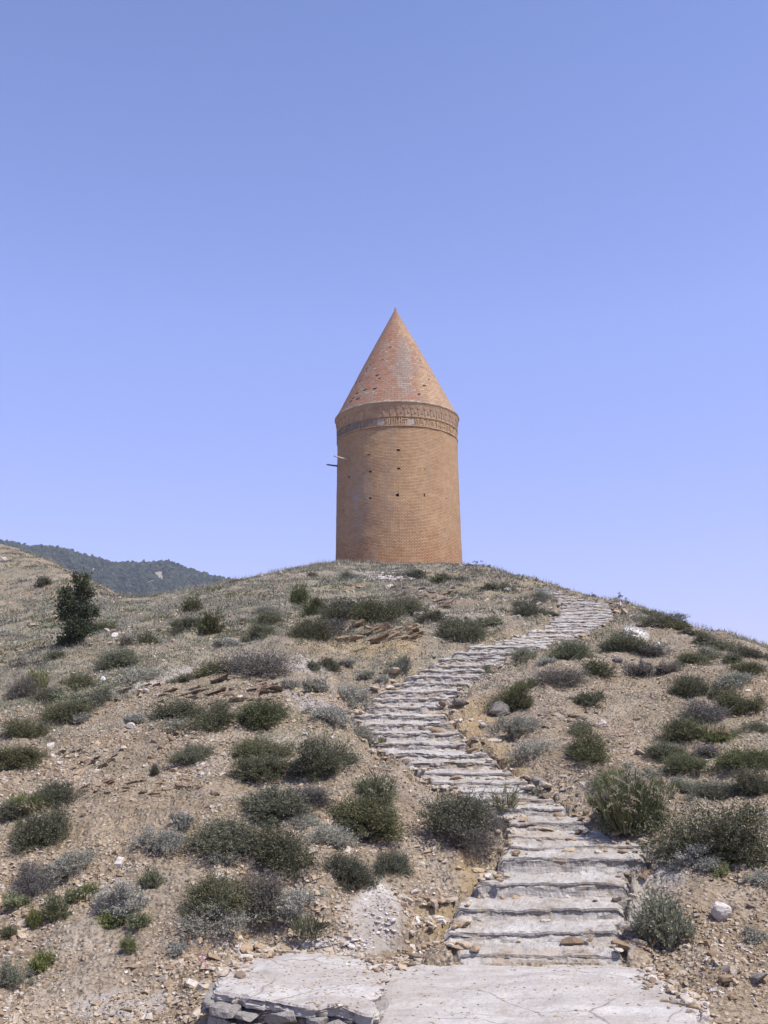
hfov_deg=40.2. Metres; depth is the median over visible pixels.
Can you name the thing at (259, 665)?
shrub
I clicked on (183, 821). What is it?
silver shrub
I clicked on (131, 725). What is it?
rock
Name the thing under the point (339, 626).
shrub
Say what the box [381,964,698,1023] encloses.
concrete slab
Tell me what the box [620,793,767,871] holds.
shrub
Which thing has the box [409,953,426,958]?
rock
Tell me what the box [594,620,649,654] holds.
shrub
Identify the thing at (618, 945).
gravel
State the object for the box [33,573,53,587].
shrub
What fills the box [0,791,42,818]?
shrub
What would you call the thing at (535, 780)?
rock
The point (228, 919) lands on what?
silver shrub
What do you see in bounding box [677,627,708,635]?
shrub
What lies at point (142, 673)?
silver shrub
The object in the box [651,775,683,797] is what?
grass tuft
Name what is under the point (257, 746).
shrub
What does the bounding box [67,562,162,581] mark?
mountain
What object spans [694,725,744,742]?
shrub
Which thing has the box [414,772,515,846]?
shrub
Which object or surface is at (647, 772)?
sage shrub
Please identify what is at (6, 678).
herbs
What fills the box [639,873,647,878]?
rock
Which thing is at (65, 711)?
shrub
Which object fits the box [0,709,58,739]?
shrub
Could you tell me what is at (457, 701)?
rock
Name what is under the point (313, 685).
silver shrub
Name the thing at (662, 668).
shrub
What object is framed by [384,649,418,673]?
sage shrub
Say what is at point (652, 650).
shrub
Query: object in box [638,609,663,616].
shrub
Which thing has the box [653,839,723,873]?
silver shrub
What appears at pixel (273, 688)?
rock outcrop
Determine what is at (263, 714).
shrub
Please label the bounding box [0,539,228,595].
forest
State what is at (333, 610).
shrub
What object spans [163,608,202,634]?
shrub
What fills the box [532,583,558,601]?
sage shrub
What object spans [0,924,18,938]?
shrub
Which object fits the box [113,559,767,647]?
dry grass
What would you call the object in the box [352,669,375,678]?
silver shrub
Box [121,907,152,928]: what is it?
herb clump
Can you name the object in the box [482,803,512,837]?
shrub
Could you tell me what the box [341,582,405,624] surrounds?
shrub
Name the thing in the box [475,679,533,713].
shrub
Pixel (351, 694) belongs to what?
silver shrub
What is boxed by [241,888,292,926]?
silver shrub
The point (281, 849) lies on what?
shrub
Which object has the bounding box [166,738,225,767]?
shrub
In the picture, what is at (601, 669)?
shrub
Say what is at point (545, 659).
silver shrub
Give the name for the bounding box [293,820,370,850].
silver shrub
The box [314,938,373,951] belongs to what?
lime rubble
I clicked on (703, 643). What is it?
shrub
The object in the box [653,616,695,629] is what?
shrub
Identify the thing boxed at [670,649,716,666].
shrub
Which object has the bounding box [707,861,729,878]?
herb clump
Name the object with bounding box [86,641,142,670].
shrub
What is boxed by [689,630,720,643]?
shrub
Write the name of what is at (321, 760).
shrub
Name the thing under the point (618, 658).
rock
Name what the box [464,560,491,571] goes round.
dry flower stalks
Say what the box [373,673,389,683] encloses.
silver shrub
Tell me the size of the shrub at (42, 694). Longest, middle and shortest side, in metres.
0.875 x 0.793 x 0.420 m
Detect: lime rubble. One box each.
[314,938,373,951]
[355,895,403,941]
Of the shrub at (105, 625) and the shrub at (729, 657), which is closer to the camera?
the shrub at (729, 657)
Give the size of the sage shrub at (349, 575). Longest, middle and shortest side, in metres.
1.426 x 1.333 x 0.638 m
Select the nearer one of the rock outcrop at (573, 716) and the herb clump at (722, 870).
the herb clump at (722, 870)
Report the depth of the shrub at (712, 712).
16.28 m
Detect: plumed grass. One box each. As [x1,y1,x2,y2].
[359,766,400,800]
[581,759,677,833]
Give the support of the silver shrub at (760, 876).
on the hillside
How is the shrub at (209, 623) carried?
on the hillside
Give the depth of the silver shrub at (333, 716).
15.14 m
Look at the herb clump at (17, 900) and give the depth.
10.06 m
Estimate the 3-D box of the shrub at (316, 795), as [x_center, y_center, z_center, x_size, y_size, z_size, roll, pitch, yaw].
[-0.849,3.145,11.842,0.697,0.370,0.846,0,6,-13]
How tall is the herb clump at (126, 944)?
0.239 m
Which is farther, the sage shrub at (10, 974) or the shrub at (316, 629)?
the shrub at (316, 629)
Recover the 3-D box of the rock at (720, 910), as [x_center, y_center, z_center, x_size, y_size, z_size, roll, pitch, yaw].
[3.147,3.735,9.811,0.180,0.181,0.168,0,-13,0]
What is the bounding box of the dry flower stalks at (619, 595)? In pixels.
[611,592,629,608]
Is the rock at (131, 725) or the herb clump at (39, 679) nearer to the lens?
the rock at (131, 725)
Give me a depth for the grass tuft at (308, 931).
9.55 m
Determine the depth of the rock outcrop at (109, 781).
12.88 m
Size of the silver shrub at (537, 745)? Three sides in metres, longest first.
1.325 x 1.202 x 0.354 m
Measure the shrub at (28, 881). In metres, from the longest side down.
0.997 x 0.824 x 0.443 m
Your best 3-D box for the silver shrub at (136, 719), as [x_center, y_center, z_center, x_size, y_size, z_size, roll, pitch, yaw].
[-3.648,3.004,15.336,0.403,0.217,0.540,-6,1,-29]
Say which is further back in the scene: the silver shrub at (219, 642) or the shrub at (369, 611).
the shrub at (369, 611)
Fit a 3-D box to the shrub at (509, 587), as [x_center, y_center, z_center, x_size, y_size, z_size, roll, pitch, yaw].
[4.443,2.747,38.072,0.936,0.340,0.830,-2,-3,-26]
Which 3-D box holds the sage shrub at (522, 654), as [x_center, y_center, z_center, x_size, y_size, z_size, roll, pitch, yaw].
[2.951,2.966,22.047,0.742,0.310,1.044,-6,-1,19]
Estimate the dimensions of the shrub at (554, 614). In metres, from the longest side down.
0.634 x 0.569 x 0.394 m
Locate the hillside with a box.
[0,544,767,1023]
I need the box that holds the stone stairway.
[352,587,710,1023]
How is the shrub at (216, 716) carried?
on the hillside
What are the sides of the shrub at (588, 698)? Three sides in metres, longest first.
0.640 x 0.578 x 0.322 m
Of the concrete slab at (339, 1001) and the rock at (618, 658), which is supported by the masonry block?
the concrete slab at (339, 1001)
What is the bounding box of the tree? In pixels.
[47,563,103,646]
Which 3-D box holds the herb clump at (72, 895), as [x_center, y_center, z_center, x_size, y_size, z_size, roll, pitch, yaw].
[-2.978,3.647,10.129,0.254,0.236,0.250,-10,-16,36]
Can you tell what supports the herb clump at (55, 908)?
on the hillside
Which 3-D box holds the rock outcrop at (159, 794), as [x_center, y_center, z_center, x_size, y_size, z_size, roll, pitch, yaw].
[-2.401,3.297,12.538,1.113,0.255,0.524,-6,-14,24]
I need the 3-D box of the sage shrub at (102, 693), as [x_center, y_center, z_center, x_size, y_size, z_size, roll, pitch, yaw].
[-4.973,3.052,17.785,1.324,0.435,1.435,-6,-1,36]
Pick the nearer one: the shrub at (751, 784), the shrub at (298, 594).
the shrub at (751, 784)
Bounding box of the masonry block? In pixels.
[203,952,393,1023]
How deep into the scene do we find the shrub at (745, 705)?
16.55 m
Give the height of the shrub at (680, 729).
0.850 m
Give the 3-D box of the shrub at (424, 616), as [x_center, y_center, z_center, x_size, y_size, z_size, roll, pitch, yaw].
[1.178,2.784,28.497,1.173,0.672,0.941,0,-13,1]
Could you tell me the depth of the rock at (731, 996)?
8.44 m
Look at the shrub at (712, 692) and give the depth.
17.63 m
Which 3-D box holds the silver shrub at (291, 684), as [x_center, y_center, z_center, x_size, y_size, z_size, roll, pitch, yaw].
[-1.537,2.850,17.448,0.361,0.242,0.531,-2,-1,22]
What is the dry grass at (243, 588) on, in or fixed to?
on the hillside
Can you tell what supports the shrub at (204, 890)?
on the hillside
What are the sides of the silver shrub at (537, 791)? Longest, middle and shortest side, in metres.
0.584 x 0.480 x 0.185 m
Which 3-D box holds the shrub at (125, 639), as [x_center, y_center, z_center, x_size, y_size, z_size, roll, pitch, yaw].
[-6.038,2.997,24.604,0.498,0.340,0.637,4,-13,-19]
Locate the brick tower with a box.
[327,308,461,563]
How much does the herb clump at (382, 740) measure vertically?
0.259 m
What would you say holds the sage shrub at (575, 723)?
on the hillside
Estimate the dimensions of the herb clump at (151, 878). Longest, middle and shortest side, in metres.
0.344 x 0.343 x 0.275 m
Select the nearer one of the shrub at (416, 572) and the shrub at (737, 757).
the shrub at (737, 757)
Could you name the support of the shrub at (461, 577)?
on the hillside
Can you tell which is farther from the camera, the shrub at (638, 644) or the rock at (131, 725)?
the shrub at (638, 644)
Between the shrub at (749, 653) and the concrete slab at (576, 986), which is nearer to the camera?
the concrete slab at (576, 986)
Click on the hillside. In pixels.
(90, 828)
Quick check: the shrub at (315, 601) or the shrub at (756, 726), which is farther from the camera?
the shrub at (315, 601)
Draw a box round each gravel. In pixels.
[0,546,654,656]
[196,942,388,1003]
[353,599,665,963]
[363,939,730,1023]
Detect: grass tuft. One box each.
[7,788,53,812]
[286,912,336,938]
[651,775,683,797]
[690,717,730,735]
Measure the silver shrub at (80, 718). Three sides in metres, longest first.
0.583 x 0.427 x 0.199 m
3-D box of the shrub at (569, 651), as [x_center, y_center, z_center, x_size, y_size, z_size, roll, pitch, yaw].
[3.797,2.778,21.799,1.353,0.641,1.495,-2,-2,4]
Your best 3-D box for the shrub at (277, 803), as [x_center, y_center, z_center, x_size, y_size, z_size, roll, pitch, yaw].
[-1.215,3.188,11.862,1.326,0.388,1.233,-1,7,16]
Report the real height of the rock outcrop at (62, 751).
0.339 m
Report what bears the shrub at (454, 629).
on the hillside
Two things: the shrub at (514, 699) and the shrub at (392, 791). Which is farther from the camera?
the shrub at (514, 699)
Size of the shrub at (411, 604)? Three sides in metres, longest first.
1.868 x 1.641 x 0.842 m
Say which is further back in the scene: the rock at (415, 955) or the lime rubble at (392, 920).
the lime rubble at (392, 920)
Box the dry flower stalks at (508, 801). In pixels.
[488,782,521,812]
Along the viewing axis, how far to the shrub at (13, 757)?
14.04 m
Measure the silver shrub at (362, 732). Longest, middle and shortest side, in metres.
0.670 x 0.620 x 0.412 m
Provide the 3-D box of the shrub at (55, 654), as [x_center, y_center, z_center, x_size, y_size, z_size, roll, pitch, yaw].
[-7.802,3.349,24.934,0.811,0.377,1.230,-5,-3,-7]
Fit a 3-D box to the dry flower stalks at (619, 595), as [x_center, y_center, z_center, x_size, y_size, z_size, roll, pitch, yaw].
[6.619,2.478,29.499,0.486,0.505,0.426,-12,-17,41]
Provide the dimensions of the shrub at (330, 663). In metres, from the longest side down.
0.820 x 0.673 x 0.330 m
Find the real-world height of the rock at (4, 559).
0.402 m
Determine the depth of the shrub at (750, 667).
19.51 m
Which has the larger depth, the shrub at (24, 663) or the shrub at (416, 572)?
the shrub at (416, 572)
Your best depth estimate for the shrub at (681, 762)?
13.84 m
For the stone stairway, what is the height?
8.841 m
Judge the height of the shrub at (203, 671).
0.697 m
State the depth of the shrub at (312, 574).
47.91 m
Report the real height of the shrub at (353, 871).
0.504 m
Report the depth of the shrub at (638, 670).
19.71 m
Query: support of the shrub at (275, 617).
on the hillside
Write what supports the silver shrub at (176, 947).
on the hillside
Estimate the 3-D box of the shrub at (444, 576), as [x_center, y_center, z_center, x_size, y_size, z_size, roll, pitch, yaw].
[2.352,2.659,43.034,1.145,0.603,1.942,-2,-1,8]
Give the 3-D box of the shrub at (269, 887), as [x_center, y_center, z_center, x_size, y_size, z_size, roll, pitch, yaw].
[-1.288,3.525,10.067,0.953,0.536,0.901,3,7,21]
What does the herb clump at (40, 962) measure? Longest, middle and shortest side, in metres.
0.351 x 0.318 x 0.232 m
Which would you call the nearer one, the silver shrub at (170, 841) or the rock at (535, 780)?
the silver shrub at (170, 841)
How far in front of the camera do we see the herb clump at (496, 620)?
27.11 m
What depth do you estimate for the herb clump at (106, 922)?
9.72 m
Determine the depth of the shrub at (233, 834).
10.85 m
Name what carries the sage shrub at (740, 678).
on the hillside
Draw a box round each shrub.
[0,662,50,699]
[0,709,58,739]
[0,738,56,770]
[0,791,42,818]
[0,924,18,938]
[0,947,39,988]
[2,793,81,856]
[3,852,76,906]
[4,655,51,667]
[23,685,68,703]
[28,773,96,810]
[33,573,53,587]
[33,691,111,723]
[37,842,106,882]
[39,648,71,659]
[47,668,100,691]
[52,680,129,707]
[65,710,89,723]
[77,877,153,920]
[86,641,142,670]
[92,610,121,631]
[113,661,164,686]
[116,635,137,645]
[120,686,236,724]
[121,822,195,856]
[122,708,148,724]
[126,628,162,646]
[143,710,191,732]
[148,761,161,775]
[157,879,255,943]
[160,796,296,863]
[161,838,256,927]
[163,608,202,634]
[163,939,189,958]
[164,671,191,684]
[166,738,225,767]
[168,807,198,830]
[176,695,240,734]
[177,589,205,612]
[183,646,244,681]
[191,601,231,634]
[198,632,317,679]
[204,850,241,866]
[211,637,245,645]
[217,732,297,760]
[222,745,298,783]
[227,691,298,730]
[228,781,325,827]
[228,849,292,918]
[238,612,280,642]
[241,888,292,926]
[249,816,327,883]
[250,604,284,625]
[251,604,272,613]
[268,879,331,917]
[278,811,321,830]
[279,771,338,810]
[280,676,303,690]
[280,717,362,782]
[285,609,340,641]
[288,573,313,604]
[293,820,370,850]
[295,593,326,616]
[300,671,332,692]
[303,701,353,725]
[306,571,317,576]
[306,660,320,671]
[314,585,380,621]
[317,841,384,897]
[318,655,344,670]
[319,615,356,634]
[325,674,379,713]
[325,782,415,845]
[334,658,357,665]
[336,567,360,578]
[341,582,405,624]
[343,751,359,762]
[348,767,404,804]
[349,720,378,746]
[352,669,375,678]
[368,841,422,879]
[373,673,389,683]
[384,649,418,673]
[385,588,431,615]
[396,564,431,578]
[411,603,446,622]
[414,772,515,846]
[428,570,454,583]
[430,608,494,641]
[436,815,533,857]
[450,576,471,580]
[473,577,520,591]
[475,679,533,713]
[475,708,552,737]
[480,662,503,673]
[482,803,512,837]
[496,735,580,764]
[501,584,517,590]
[503,678,542,691]
[508,644,539,661]
[509,597,553,617]
[520,653,615,689]
[520,785,550,798]
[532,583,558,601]
[534,656,557,664]
[539,632,597,659]
[545,608,560,616]
[562,721,620,769]
[566,718,593,732]
[568,685,608,705]
[580,651,620,677]
[586,764,626,791]
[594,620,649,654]
[616,658,656,677]
[618,758,668,782]
[618,877,699,948]
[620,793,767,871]
[629,637,653,651]
[631,608,690,625]
[635,733,700,762]
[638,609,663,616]
[639,639,672,656]
[644,692,714,744]
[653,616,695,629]
[653,660,683,674]
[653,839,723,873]
[655,747,711,773]
[661,665,718,697]
[668,771,702,792]
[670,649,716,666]
[673,688,737,723]
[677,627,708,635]
[680,776,740,801]
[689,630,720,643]
[690,741,721,756]
[691,635,745,648]
[691,642,726,658]
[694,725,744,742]
[705,639,751,651]
[705,669,762,688]
[705,738,767,772]
[706,684,731,698]
[708,683,767,714]
[721,651,743,662]
[723,645,765,655]
[724,652,767,677]
[727,715,767,734]
[727,757,767,798]
[728,646,767,660]
[739,867,767,887]
[739,925,767,947]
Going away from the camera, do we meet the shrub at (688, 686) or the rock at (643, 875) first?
the rock at (643, 875)
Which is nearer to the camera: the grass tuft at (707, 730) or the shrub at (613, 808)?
the shrub at (613, 808)
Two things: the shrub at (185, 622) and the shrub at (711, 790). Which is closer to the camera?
the shrub at (711, 790)
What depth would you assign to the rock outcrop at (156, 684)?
18.23 m
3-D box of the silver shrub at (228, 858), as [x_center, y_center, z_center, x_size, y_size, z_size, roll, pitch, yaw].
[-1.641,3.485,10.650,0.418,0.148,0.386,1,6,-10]
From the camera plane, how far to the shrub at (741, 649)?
21.82 m
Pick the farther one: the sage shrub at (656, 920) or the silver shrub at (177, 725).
the silver shrub at (177, 725)
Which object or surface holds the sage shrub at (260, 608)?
on the hillside
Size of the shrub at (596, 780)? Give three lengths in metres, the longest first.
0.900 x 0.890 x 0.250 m
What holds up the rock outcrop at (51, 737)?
on the hillside
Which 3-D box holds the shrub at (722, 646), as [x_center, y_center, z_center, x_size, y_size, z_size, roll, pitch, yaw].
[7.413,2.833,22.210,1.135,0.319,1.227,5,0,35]
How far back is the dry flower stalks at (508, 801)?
12.99 m
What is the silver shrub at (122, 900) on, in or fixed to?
on the hillside
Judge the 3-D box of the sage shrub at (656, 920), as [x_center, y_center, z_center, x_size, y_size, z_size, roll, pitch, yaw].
[2.556,3.681,9.684,0.665,0.559,0.754,-9,0,-4]
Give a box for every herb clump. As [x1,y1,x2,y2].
[1,889,35,909]
[23,653,51,692]
[23,903,44,929]
[26,945,61,974]
[38,879,74,921]
[60,882,86,902]
[80,877,100,898]
[94,908,127,928]
[118,927,138,953]
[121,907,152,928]
[136,859,164,888]
[376,736,386,742]
[476,611,504,626]
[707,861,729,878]
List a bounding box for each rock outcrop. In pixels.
[30,732,74,739]
[55,748,117,769]
[81,778,146,793]
[114,683,177,701]
[147,736,185,768]
[149,776,213,797]
[181,672,282,704]
[335,619,423,644]
[377,570,414,581]
[390,584,456,608]
[538,709,599,728]
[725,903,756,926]
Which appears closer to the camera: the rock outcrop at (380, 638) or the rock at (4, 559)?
the rock outcrop at (380, 638)
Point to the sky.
(214, 214)
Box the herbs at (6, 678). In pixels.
[0,560,767,984]
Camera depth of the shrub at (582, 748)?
14.39 m
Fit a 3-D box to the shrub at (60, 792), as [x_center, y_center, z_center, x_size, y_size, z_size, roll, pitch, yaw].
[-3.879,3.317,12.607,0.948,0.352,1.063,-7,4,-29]
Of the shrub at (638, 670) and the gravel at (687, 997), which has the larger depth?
the shrub at (638, 670)
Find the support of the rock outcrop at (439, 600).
on the hillside
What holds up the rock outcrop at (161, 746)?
on the hillside
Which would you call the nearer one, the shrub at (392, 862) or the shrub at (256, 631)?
the shrub at (392, 862)
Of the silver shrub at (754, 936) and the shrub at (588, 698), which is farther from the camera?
the shrub at (588, 698)
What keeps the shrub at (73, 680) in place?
on the hillside
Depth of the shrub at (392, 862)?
10.70 m
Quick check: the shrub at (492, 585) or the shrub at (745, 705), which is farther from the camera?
the shrub at (492, 585)
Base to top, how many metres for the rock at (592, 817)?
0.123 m
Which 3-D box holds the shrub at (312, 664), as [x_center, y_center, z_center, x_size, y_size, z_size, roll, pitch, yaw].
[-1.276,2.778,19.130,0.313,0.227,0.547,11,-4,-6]
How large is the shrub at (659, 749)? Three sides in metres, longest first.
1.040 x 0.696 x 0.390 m
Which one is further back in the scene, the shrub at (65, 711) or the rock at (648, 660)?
the rock at (648, 660)
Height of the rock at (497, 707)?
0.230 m
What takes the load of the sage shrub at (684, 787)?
on the hillside
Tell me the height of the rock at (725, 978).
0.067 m
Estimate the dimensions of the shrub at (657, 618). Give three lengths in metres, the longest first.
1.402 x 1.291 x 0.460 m
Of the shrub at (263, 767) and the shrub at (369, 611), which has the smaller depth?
the shrub at (263, 767)
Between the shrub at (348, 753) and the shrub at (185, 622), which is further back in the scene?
the shrub at (185, 622)
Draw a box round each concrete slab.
[217,952,387,1010]
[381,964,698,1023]
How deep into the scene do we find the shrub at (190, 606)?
33.64 m
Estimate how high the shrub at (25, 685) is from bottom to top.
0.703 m
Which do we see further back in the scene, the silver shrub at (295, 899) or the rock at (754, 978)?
the silver shrub at (295, 899)
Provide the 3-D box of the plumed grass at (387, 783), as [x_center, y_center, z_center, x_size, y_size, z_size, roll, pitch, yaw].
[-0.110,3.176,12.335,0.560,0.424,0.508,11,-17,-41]
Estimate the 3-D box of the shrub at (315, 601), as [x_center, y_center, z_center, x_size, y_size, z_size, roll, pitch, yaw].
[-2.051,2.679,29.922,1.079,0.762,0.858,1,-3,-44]
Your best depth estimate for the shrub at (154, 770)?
13.09 m
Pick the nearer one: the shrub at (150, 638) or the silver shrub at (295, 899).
the silver shrub at (295, 899)
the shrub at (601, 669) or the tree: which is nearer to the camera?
the shrub at (601, 669)
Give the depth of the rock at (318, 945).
9.47 m
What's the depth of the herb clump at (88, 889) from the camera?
10.19 m
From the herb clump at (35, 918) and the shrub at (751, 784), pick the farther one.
the shrub at (751, 784)
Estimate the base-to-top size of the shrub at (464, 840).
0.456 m
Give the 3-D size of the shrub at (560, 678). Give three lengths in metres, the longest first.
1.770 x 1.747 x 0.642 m
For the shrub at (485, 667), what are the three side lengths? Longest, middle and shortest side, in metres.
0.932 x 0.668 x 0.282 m
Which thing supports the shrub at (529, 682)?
on the hillside
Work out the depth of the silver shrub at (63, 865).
10.67 m
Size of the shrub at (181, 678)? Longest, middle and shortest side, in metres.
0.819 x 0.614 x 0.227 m
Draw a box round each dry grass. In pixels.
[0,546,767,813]
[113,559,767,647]
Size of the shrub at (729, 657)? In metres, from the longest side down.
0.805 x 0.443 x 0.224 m
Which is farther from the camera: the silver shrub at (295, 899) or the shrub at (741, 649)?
the shrub at (741, 649)
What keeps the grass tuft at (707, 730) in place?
on the hillside
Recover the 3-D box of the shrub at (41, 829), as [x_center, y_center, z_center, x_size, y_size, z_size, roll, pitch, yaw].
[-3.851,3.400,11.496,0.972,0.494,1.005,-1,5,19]
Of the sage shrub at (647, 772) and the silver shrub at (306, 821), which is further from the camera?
the sage shrub at (647, 772)
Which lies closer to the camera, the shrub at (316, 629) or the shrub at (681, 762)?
the shrub at (681, 762)
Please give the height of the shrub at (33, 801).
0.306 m
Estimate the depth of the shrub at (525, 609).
28.28 m
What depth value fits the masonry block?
7.79 m
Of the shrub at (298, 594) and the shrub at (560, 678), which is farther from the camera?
the shrub at (298, 594)
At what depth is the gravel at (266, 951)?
9.07 m
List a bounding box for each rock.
[0,557,7,561]
[127,722,135,727]
[210,790,219,795]
[315,943,324,947]
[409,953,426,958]
[452,698,467,704]
[489,701,509,714]
[530,776,545,787]
[589,812,598,821]
[613,657,622,660]
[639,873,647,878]
[640,658,652,664]
[711,901,731,919]
[718,974,734,982]
[728,993,737,999]
[749,973,767,983]
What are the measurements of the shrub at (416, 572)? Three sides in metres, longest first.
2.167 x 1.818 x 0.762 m
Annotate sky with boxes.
[0,0,767,645]
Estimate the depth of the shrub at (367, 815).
11.39 m
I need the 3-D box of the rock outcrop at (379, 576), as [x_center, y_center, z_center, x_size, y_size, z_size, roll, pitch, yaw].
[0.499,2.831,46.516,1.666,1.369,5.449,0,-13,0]
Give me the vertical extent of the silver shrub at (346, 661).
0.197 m
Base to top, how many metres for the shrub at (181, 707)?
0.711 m
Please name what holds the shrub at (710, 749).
on the hillside
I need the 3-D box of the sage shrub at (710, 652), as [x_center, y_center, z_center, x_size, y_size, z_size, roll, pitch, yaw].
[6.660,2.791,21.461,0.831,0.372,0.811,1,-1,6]
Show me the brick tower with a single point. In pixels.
(397, 493)
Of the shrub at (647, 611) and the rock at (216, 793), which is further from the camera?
the shrub at (647, 611)
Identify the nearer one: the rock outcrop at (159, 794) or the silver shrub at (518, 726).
the rock outcrop at (159, 794)

